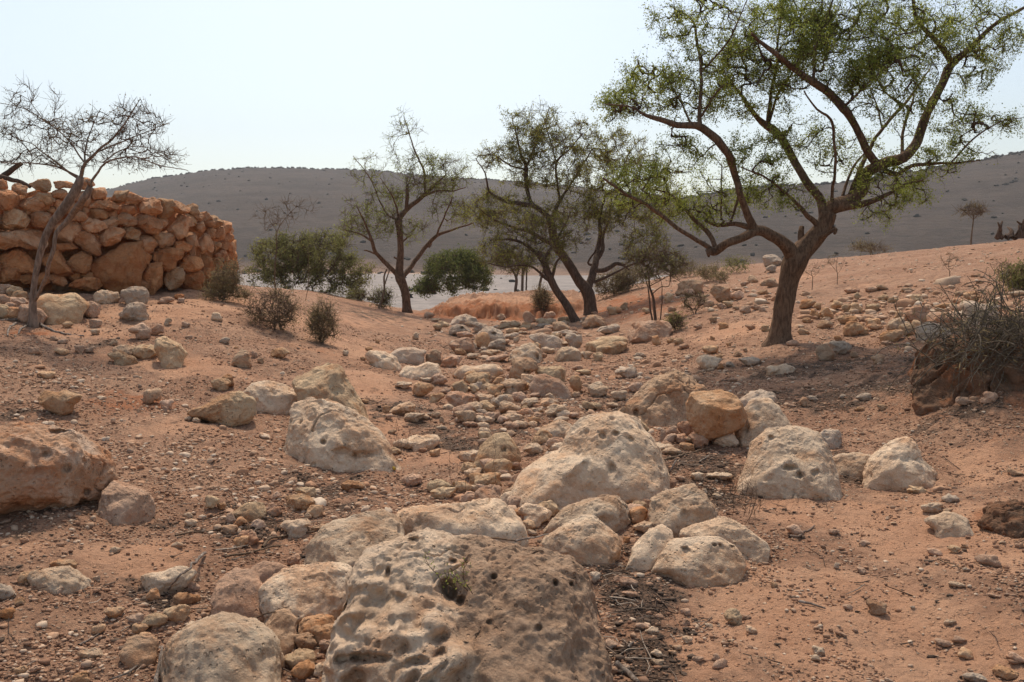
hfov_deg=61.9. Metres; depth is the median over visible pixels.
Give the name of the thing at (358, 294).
dry shrub
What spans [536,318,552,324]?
cobble
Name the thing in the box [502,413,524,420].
boulder
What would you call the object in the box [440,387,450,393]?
cobble
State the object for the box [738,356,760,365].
cobble
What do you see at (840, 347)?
rock
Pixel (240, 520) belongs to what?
cobble
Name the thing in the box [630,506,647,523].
cobble
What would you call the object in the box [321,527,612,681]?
boulder
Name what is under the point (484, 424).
cobble
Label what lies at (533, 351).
boulder
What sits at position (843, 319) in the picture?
cobble
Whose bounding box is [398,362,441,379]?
boulder
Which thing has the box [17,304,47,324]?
rock
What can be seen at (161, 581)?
rock
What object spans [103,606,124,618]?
cobble
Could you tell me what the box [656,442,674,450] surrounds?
cobble
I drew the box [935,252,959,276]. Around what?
bare sapling
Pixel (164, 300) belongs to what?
rock
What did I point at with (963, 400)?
cobble
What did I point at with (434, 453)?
boulder
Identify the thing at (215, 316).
cobble
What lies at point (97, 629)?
cobble
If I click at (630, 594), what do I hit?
cobble
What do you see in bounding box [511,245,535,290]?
thin tree
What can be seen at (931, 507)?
cobble
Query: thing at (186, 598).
cobble
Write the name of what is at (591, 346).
rock
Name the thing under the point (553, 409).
cobble
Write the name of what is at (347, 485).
cobble
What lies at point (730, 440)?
rock
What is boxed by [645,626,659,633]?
cobble
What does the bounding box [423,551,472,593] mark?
green sprig
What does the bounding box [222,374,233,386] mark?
rock
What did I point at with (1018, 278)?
dry shrub
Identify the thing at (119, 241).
dry stone wall
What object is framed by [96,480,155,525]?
boulder
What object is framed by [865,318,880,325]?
cobble
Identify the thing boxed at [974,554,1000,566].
rock
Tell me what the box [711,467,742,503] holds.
dry sprig
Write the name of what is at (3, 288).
cobble
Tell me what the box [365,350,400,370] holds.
boulder
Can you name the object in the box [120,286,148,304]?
rock
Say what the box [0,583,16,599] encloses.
rock
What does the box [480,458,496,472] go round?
cobble
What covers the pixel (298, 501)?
cobble
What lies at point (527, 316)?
cobble
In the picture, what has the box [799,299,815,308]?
rock
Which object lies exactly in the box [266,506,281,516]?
cobble
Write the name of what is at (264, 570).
boulder
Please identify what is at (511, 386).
boulder
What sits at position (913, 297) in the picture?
cobble
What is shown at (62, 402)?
rock
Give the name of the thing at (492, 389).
boulder
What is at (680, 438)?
cobble
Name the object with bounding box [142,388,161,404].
cobble
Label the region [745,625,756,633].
cobble
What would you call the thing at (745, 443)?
cobble
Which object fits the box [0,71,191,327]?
bare tree
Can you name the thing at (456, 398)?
boulder
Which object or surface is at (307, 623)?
rock
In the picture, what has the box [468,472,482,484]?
cobble
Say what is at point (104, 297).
rock
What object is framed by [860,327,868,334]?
cobble
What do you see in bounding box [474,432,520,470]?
boulder
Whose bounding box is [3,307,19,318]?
cobble
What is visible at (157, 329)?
rock
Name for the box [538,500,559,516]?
cobble
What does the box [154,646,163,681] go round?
stick
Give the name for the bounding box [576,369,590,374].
cobble
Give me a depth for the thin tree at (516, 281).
49.81 m
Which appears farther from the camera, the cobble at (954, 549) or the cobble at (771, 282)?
the cobble at (771, 282)
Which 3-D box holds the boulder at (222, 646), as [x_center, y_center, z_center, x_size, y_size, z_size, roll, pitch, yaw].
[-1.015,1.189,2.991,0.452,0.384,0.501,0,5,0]
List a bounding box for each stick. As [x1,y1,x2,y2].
[78,633,100,645]
[109,645,160,679]
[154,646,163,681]
[168,551,206,590]
[175,521,282,535]
[224,543,299,557]
[254,606,289,617]
[261,530,314,547]
[491,537,515,540]
[515,533,548,541]
[613,660,639,681]
[664,447,711,460]
[668,460,676,474]
[788,525,814,537]
[799,600,825,608]
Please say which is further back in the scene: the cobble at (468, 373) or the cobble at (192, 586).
the cobble at (468, 373)
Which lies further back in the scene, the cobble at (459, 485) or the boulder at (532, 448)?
the boulder at (532, 448)
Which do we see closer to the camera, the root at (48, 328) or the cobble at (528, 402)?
the cobble at (528, 402)
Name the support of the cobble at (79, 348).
on the ground
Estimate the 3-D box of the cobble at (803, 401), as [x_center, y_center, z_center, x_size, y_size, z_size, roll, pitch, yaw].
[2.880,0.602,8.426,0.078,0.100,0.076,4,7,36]
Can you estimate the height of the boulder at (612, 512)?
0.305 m
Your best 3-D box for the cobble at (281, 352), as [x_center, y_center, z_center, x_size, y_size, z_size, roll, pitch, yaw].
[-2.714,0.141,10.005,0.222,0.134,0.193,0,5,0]
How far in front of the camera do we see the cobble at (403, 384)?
9.80 m
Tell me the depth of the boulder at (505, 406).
8.45 m
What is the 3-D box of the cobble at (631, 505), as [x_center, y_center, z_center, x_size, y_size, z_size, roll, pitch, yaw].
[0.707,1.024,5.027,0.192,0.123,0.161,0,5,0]
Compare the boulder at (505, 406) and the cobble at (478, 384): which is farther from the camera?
the cobble at (478, 384)
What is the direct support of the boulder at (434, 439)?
on the ground
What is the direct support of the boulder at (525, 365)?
on the ground
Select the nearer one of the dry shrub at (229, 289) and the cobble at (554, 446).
the cobble at (554, 446)
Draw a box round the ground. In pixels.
[0,238,1023,681]
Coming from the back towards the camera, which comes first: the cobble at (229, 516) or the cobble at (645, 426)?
the cobble at (645, 426)
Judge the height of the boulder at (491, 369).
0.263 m
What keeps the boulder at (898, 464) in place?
on the ground
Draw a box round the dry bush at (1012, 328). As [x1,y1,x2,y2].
[874,260,1023,397]
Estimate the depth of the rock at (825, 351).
10.49 m
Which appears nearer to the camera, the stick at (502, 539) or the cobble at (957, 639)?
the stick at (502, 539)
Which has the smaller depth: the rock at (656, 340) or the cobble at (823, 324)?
the cobble at (823, 324)
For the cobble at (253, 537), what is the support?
on the ground
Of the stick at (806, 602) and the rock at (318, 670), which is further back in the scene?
the stick at (806, 602)
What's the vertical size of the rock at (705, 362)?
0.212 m
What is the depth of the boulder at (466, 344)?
14.43 m
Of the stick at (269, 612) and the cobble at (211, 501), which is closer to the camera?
the stick at (269, 612)
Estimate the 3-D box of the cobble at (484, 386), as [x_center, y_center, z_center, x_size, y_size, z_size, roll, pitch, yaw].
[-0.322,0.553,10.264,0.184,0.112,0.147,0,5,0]
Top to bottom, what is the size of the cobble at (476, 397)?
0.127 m
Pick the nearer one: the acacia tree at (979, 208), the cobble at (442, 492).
the cobble at (442, 492)
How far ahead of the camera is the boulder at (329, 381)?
7.54 m
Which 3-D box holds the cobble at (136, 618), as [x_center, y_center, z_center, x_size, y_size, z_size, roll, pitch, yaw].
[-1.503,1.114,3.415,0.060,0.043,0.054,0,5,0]
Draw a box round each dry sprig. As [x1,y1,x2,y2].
[394,421,410,451]
[425,428,498,489]
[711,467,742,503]
[714,469,765,523]
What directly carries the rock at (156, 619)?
on the ground
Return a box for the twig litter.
[1,290,1023,681]
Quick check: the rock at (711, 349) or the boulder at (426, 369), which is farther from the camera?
the rock at (711, 349)
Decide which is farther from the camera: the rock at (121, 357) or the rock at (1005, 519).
the rock at (121, 357)
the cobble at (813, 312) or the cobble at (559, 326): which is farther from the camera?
the cobble at (559, 326)
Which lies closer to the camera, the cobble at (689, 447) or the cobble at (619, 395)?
the cobble at (689, 447)
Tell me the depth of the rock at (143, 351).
9.01 m
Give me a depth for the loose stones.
9.71 m
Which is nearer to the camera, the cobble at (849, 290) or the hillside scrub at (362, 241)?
the cobble at (849, 290)
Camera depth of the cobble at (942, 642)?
3.53 m
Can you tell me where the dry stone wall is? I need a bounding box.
[0,177,238,294]
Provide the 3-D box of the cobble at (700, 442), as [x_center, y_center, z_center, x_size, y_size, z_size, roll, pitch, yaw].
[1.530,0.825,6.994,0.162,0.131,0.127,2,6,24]
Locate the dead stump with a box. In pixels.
[994,219,1023,240]
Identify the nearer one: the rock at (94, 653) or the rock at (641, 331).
the rock at (94, 653)
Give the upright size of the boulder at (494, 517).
0.364 m
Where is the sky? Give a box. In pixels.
[0,0,1023,197]
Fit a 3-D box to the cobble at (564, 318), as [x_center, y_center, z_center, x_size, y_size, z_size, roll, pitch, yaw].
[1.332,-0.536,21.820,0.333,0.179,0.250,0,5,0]
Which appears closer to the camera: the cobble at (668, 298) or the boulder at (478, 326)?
the boulder at (478, 326)
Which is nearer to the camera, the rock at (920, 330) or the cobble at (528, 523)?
the cobble at (528, 523)
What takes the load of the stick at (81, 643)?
on the ground
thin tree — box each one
[489,244,531,291]
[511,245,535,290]
[525,244,555,289]
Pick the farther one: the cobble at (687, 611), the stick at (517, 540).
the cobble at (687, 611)
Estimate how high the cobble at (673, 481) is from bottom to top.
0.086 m
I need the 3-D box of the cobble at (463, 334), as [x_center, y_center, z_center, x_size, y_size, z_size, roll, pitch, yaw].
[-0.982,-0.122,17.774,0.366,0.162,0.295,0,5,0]
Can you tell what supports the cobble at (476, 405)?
on the ground
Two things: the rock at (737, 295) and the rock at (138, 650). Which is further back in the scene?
the rock at (737, 295)
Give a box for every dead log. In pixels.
[0,174,30,187]
[1,164,22,175]
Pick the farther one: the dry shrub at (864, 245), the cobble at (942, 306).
the dry shrub at (864, 245)
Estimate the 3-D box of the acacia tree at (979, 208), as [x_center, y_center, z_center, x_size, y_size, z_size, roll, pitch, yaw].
[17.079,-4.337,31.749,1.471,1.927,0.926,-2,6,-23]
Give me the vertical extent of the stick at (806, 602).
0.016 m
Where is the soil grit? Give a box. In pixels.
[0,277,1023,681]
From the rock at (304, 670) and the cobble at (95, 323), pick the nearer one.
the rock at (304, 670)
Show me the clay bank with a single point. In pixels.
(932, 392)
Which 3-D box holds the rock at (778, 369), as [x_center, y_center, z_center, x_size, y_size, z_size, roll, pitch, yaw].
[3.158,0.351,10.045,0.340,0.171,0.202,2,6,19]
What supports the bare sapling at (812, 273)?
on the ground
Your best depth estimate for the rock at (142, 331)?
9.77 m
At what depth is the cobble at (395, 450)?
6.86 m
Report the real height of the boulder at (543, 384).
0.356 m
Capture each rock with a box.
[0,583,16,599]
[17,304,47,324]
[27,565,93,594]
[37,293,89,324]
[37,371,55,378]
[38,390,81,415]
[51,282,71,290]
[77,647,103,658]
[83,301,100,317]
[93,290,119,303]
[107,350,138,365]
[112,344,134,356]
[118,302,148,320]
[119,634,158,669]
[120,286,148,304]
[128,322,151,339]
[132,344,155,359]
[140,566,196,594]
[141,612,167,626]
[150,324,164,334]
[154,336,187,368]
[157,297,173,303]
[162,604,190,621]
[211,378,230,390]
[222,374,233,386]
[226,502,266,522]
[231,349,251,367]
[284,648,315,668]
[291,659,314,679]
[298,614,334,633]
[309,623,333,643]
[313,663,323,676]
[582,315,606,327]
[585,336,627,351]
[587,381,603,391]
[596,324,619,333]
[596,341,627,354]
[627,320,671,342]
[627,382,642,391]
[652,335,660,344]
[675,279,703,295]
[696,354,721,369]
[702,345,717,353]
[710,285,733,303]
[712,433,738,446]
[718,322,728,329]
[730,290,743,299]
[762,254,781,266]
[765,364,795,375]
[766,265,776,271]
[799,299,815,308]
[815,343,835,360]
[829,340,851,354]
[843,320,864,336]
[866,599,886,614]
[879,329,903,341]
[886,317,908,330]
[899,323,913,335]
[902,304,929,321]
[910,320,920,329]
[915,322,950,340]
[924,511,973,538]
[926,311,961,324]
[959,300,998,324]
[963,291,977,299]
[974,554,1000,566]
[976,499,1023,538]
[992,664,1018,679]
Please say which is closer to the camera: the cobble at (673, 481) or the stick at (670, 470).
the cobble at (673, 481)
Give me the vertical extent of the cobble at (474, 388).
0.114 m
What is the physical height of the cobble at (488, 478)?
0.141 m
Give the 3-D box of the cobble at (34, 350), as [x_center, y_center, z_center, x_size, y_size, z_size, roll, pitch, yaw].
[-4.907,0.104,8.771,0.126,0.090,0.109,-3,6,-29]
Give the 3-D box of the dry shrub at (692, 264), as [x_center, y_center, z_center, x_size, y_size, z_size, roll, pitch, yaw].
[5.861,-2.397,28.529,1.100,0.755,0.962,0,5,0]
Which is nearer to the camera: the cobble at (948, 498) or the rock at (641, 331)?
the cobble at (948, 498)
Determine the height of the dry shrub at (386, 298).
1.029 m
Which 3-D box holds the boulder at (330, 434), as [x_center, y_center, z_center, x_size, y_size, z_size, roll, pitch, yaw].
[-1.268,0.800,6.459,0.935,0.700,0.578,0,5,0]
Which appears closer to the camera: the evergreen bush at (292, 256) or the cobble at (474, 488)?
the cobble at (474, 488)
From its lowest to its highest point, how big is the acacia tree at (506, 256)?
3.440 m
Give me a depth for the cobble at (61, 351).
8.92 m
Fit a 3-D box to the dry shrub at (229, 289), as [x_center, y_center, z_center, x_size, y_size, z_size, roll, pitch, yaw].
[-4.398,-0.944,13.167,1.045,0.869,0.745,0,5,0]
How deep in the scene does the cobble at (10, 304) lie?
10.63 m
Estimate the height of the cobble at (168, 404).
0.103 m
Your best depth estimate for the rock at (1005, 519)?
4.82 m
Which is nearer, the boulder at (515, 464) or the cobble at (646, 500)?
the cobble at (646, 500)
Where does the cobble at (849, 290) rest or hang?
on the ground
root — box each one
[0,318,17,320]
[7,322,16,336]
[40,323,83,336]
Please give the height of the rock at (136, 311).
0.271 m
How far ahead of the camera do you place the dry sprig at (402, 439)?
6.94 m
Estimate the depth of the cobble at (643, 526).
4.78 m
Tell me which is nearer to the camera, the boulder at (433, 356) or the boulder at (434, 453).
the boulder at (434, 453)
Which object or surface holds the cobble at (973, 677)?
on the ground
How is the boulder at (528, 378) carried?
on the ground
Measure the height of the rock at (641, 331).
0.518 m
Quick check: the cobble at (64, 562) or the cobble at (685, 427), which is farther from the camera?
the cobble at (685, 427)
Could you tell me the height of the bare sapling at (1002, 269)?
0.707 m
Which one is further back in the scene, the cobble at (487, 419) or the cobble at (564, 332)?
the cobble at (564, 332)
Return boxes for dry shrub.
[196,256,258,302]
[234,278,305,332]
[300,291,347,343]
[341,283,371,300]
[364,284,399,308]
[528,283,559,311]
[593,260,647,298]
[663,307,693,330]
[678,259,699,277]
[678,286,712,313]
[692,261,723,280]
[710,267,731,282]
[721,251,754,272]
[847,234,893,255]
[994,257,1023,291]
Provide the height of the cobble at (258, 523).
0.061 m
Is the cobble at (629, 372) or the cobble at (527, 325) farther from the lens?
the cobble at (527, 325)
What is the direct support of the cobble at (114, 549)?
on the ground
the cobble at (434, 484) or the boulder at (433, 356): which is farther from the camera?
the boulder at (433, 356)
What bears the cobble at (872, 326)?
on the ground
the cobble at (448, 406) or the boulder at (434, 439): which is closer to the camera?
the boulder at (434, 439)
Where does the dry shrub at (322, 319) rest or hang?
on the ground
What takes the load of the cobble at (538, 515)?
on the ground
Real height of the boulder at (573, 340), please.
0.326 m
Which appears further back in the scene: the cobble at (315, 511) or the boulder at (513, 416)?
the boulder at (513, 416)
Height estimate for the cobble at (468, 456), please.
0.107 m
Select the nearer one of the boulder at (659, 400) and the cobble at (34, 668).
the cobble at (34, 668)
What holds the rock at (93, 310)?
on the ground
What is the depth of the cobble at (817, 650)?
3.41 m
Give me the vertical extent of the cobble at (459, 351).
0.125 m
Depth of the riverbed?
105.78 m
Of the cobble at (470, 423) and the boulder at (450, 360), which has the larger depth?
the boulder at (450, 360)
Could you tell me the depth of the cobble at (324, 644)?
3.22 m
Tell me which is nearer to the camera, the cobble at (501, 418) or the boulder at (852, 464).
the boulder at (852, 464)
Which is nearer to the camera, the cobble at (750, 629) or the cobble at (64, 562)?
the cobble at (750, 629)
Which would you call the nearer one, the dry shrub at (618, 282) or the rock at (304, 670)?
the rock at (304, 670)
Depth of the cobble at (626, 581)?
4.02 m
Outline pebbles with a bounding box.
[0,242,1023,681]
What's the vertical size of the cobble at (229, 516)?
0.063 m
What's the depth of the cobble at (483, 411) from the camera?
8.42 m
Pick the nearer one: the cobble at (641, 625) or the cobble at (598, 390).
the cobble at (641, 625)
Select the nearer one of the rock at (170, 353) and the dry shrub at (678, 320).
the rock at (170, 353)
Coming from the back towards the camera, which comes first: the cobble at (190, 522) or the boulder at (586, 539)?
the cobble at (190, 522)
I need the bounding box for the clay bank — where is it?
[908,331,1023,415]
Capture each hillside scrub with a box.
[106,166,677,259]
[516,150,1023,263]
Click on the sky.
(309, 84)
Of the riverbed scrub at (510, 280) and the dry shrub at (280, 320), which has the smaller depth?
the dry shrub at (280, 320)
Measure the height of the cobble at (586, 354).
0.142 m
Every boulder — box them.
[0,421,118,514]
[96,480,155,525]
[160,611,284,681]
[187,390,256,426]
[210,567,263,622]
[243,380,296,414]
[251,560,288,582]
[258,561,351,628]
[265,608,297,654]
[282,397,400,472]
[292,363,368,418]
[304,508,404,567]
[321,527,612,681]
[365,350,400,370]
[389,401,415,414]
[390,347,426,364]
[396,498,528,546]
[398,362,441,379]
[408,434,439,450]
[412,382,433,396]
[425,349,440,364]
[429,448,439,456]
[438,321,448,326]
[440,354,461,366]
[446,391,474,405]
[449,314,477,324]
[449,324,470,335]
[449,337,474,352]
[452,364,503,378]
[452,380,467,392]
[452,404,472,416]
[465,372,490,383]
[472,322,487,332]
[474,332,489,347]
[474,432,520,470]
[477,326,505,341]
[477,378,488,383]
[479,431,490,438]
[480,400,494,411]
[487,339,505,349]
[487,384,503,394]
[491,394,507,407]
[499,401,520,413]
[500,379,526,394]
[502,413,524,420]
[507,411,669,509]
[508,343,542,362]
[509,357,537,378]
[512,462,519,466]
[521,374,533,383]
[523,443,543,454]
[529,333,565,347]
[529,374,571,398]
[532,429,552,444]
[535,365,565,381]
[537,419,571,437]
[541,514,621,567]
[543,494,630,533]
[554,346,581,361]
[565,333,582,347]
[569,375,581,391]
[618,370,707,426]
[625,524,673,571]
[648,483,717,537]
[651,536,745,587]
[679,516,769,563]
[685,389,747,440]
[734,397,790,446]
[736,425,842,500]
[739,389,776,406]
[820,429,841,448]
[832,452,870,478]
[862,436,937,491]
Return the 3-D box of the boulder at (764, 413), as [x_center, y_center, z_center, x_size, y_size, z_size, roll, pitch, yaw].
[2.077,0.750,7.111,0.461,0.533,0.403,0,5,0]
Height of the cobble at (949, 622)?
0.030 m
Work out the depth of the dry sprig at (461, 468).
5.73 m
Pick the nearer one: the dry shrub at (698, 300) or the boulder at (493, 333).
the boulder at (493, 333)
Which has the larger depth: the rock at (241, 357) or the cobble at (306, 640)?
the rock at (241, 357)
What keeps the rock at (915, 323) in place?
on the ground
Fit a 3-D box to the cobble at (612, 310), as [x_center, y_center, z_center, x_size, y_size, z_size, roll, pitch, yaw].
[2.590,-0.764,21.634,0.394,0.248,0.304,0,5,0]
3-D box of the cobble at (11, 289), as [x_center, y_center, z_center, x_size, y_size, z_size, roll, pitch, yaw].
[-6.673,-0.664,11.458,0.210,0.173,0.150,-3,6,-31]
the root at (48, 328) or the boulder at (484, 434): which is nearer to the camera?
the boulder at (484, 434)
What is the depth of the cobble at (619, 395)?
9.23 m
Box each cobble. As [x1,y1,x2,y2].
[0,284,10,293]
[0,294,10,303]
[0,304,8,318]
[0,607,15,618]
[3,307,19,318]
[5,302,16,306]
[6,285,23,296]
[10,297,27,306]
[11,290,26,298]
[14,597,25,605]
[14,666,27,673]
[17,571,29,583]
[27,347,41,354]
[28,665,41,672]
[49,559,76,567]
[54,348,68,354]
[70,670,90,681]
[74,344,85,352]
[89,319,102,327]
[91,624,105,634]
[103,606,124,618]
[109,546,120,553]
[127,613,143,623]
[132,623,148,633]
[139,632,151,635]
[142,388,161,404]
[146,588,159,601]
[159,399,174,409]
[173,592,201,604]
[184,518,197,525]
[187,582,199,591]
[205,495,219,507]
[211,312,222,321]
[221,525,238,534]
[225,513,235,522]
[233,516,246,526]
[233,535,248,546]
[238,529,258,545]
[250,519,264,528]
[266,502,276,509]
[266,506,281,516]
[271,347,289,357]
[271,491,281,499]
[280,518,310,538]
[285,493,315,510]
[287,553,299,564]
[292,505,307,510]
[294,487,316,496]
[294,632,317,649]
[306,505,322,517]
[311,524,324,531]
[319,639,329,651]
[341,480,364,490]
[391,447,401,453]
[393,439,415,447]
[395,381,411,388]
[401,474,422,485]
[404,412,424,422]
[421,414,429,419]
[427,479,451,491]
[429,393,444,402]
[430,486,455,498]
[431,373,447,384]
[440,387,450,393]
[443,404,453,409]
[452,481,471,491]
[454,410,475,421]
[455,348,466,354]
[456,331,473,337]
[459,450,477,462]
[459,491,474,501]
[461,462,476,472]
[462,421,476,426]
[463,370,475,379]
[464,467,483,477]
[467,401,483,412]
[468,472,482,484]
[469,384,478,392]
[471,485,478,491]
[473,382,481,389]
[474,472,501,485]
[474,484,501,499]
[475,392,486,401]
[475,409,486,413]
[475,415,482,422]
[477,394,493,402]
[477,422,489,427]
[477,427,490,435]
[477,438,486,444]
[480,349,500,355]
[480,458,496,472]
[481,382,489,389]
[481,416,494,422]
[484,458,512,472]
[485,412,499,420]
[486,354,507,361]
[492,377,503,383]
[497,394,513,402]
[497,415,508,422]
[498,321,520,329]
[498,469,509,473]
[500,491,512,503]
[504,422,518,429]
[505,327,519,332]
[505,332,518,338]
[507,473,519,486]
[507,496,520,506]
[511,392,526,402]
[512,420,527,428]
[518,321,531,329]
[518,503,551,526]
[519,408,533,415]
[521,397,539,406]
[522,311,534,322]
[523,519,535,528]
[528,416,539,421]
[528,421,536,427]
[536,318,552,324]
[537,323,549,326]
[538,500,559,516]
[540,398,558,406]
[541,347,554,353]
[543,311,555,318]
[545,437,563,451]
[546,404,566,415]
[549,442,562,450]
[552,321,569,331]
[553,416,568,421]
[556,410,569,416]
[558,317,570,322]
[558,329,576,335]
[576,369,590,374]
[581,351,592,358]
[582,401,601,409]
[589,384,608,396]
[590,571,600,582]
[593,352,602,360]
[606,638,617,649]
[607,306,621,314]
[610,390,626,399]
[611,666,618,673]
[615,366,637,377]
[619,576,637,587]
[622,591,637,597]
[627,503,647,520]
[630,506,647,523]
[633,501,647,509]
[633,521,652,532]
[635,622,649,628]
[641,420,649,430]
[642,497,649,506]
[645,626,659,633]
[650,649,662,656]
[650,659,663,665]
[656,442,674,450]
[659,428,666,441]
[662,447,681,454]
[663,433,676,443]
[664,294,673,302]
[666,425,678,433]
[670,478,676,488]
[675,433,687,442]
[677,421,693,434]
[679,442,694,451]
[680,608,690,615]
[682,289,694,295]
[682,635,692,643]
[688,434,708,448]
[691,472,703,479]
[706,472,732,479]
[712,658,727,668]
[724,608,741,625]
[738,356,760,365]
[739,305,750,312]
[741,441,749,447]
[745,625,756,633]
[747,275,757,282]
[765,278,777,286]
[786,340,798,345]
[786,524,803,534]
[797,328,809,334]
[799,397,806,406]
[809,309,820,318]
[812,645,824,654]
[817,320,832,328]
[819,307,833,318]
[830,300,843,309]
[837,315,856,323]
[844,287,859,293]
[849,302,862,312]
[855,393,871,399]
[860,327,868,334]
[864,286,879,291]
[865,304,879,310]
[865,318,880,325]
[867,323,882,329]
[871,314,887,319]
[871,354,884,363]
[894,310,902,318]
[907,485,927,493]
[909,294,923,301]
[920,502,942,512]
[927,548,942,555]
[934,638,951,646]
[935,303,950,308]
[941,493,958,502]
[943,619,956,624]
[947,545,960,553]
[948,581,965,587]
[949,304,961,310]
[952,635,966,642]
[955,396,974,404]
[957,647,972,659]
[962,672,987,681]
[980,391,997,403]
[1006,468,1022,475]
[1006,651,1023,662]
[1008,290,1023,295]
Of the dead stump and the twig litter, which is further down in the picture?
the twig litter
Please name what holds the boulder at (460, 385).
on the ground
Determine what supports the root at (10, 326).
on the ground
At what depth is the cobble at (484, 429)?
7.52 m
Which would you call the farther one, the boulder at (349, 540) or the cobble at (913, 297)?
the cobble at (913, 297)
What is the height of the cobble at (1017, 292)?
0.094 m
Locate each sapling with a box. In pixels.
[250,193,321,299]
[378,261,391,308]
[618,239,693,320]
[804,263,822,288]
[825,251,845,284]
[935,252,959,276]
[984,257,1016,294]
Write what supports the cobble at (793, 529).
on the ground
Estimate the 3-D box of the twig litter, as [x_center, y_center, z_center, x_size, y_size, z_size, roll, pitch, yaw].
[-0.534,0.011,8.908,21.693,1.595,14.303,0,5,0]
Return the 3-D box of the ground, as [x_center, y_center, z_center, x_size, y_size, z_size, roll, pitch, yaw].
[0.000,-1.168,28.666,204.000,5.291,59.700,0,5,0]
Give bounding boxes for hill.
[106,168,662,272]
[484,153,1023,274]
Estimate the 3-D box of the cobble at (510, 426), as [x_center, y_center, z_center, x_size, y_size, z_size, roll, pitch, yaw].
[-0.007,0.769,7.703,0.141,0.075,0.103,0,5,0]
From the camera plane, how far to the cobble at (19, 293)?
11.33 m
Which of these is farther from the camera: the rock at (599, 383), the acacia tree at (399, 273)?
the acacia tree at (399, 273)
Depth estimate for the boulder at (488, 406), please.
8.57 m
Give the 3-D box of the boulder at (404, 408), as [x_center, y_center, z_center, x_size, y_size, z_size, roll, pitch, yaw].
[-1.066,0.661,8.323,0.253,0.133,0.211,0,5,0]
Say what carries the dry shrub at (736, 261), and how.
on the ground
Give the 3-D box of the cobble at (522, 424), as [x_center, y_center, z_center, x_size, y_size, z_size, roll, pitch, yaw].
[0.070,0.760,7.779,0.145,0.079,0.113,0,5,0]
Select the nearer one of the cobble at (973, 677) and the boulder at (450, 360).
the cobble at (973, 677)
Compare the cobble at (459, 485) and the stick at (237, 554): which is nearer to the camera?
the stick at (237, 554)
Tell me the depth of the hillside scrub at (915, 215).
336.03 m
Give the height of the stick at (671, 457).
0.037 m
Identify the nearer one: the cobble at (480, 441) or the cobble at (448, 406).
the cobble at (480, 441)
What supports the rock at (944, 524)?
on the ground
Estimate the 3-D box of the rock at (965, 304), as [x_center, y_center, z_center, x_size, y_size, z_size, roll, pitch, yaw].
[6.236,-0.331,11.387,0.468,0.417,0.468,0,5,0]
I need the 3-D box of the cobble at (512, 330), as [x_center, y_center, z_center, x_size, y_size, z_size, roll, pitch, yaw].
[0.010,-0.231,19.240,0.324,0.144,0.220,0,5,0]
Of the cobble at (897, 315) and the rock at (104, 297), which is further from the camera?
the cobble at (897, 315)
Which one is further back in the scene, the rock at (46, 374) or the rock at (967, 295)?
the rock at (967, 295)
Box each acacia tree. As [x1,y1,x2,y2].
[333,103,477,312]
[453,95,686,314]
[471,197,595,322]
[590,0,1023,346]
[951,199,992,244]
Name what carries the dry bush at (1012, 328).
on the ground
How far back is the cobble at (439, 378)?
10.34 m
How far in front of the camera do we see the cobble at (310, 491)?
5.39 m
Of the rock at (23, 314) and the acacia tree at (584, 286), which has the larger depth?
the acacia tree at (584, 286)
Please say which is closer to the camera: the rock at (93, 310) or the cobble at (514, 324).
the rock at (93, 310)
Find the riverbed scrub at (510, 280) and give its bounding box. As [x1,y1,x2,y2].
[237,268,613,299]
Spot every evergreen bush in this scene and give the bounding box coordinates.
[242,225,381,297]
[409,242,495,299]
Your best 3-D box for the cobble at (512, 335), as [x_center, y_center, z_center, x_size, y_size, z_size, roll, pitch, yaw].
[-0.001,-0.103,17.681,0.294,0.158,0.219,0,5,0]
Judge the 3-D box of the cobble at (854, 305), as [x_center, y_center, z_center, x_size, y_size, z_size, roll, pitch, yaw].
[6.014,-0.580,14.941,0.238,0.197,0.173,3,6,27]
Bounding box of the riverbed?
[238,272,668,310]
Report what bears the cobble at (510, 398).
on the ground
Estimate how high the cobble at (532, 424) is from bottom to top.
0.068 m
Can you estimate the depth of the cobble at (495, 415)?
7.99 m
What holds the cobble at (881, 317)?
on the ground
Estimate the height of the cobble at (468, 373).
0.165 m
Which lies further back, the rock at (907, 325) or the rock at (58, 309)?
the rock at (907, 325)
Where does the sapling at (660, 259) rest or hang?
on the ground
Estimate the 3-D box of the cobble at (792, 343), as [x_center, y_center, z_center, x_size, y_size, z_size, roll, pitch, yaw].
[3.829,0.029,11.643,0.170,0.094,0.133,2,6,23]
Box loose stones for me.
[0,280,1022,681]
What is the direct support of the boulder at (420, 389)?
on the ground
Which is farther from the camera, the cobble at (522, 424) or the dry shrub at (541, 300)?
the dry shrub at (541, 300)
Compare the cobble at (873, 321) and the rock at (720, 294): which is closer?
the cobble at (873, 321)
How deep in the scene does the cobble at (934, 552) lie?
4.55 m
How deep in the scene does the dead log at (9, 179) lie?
12.30 m
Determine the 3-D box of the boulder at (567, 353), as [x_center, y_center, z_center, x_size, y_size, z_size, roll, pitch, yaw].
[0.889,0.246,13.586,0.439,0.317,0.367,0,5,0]
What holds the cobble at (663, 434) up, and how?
on the ground
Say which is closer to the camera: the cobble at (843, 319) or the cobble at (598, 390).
the cobble at (598, 390)
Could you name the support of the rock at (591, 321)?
on the ground
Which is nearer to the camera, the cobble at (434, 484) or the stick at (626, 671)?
the stick at (626, 671)
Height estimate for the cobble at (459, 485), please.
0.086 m
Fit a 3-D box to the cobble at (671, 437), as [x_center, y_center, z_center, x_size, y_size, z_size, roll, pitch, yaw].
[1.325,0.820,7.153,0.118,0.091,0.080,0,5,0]
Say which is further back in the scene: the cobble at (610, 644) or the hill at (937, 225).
the hill at (937, 225)

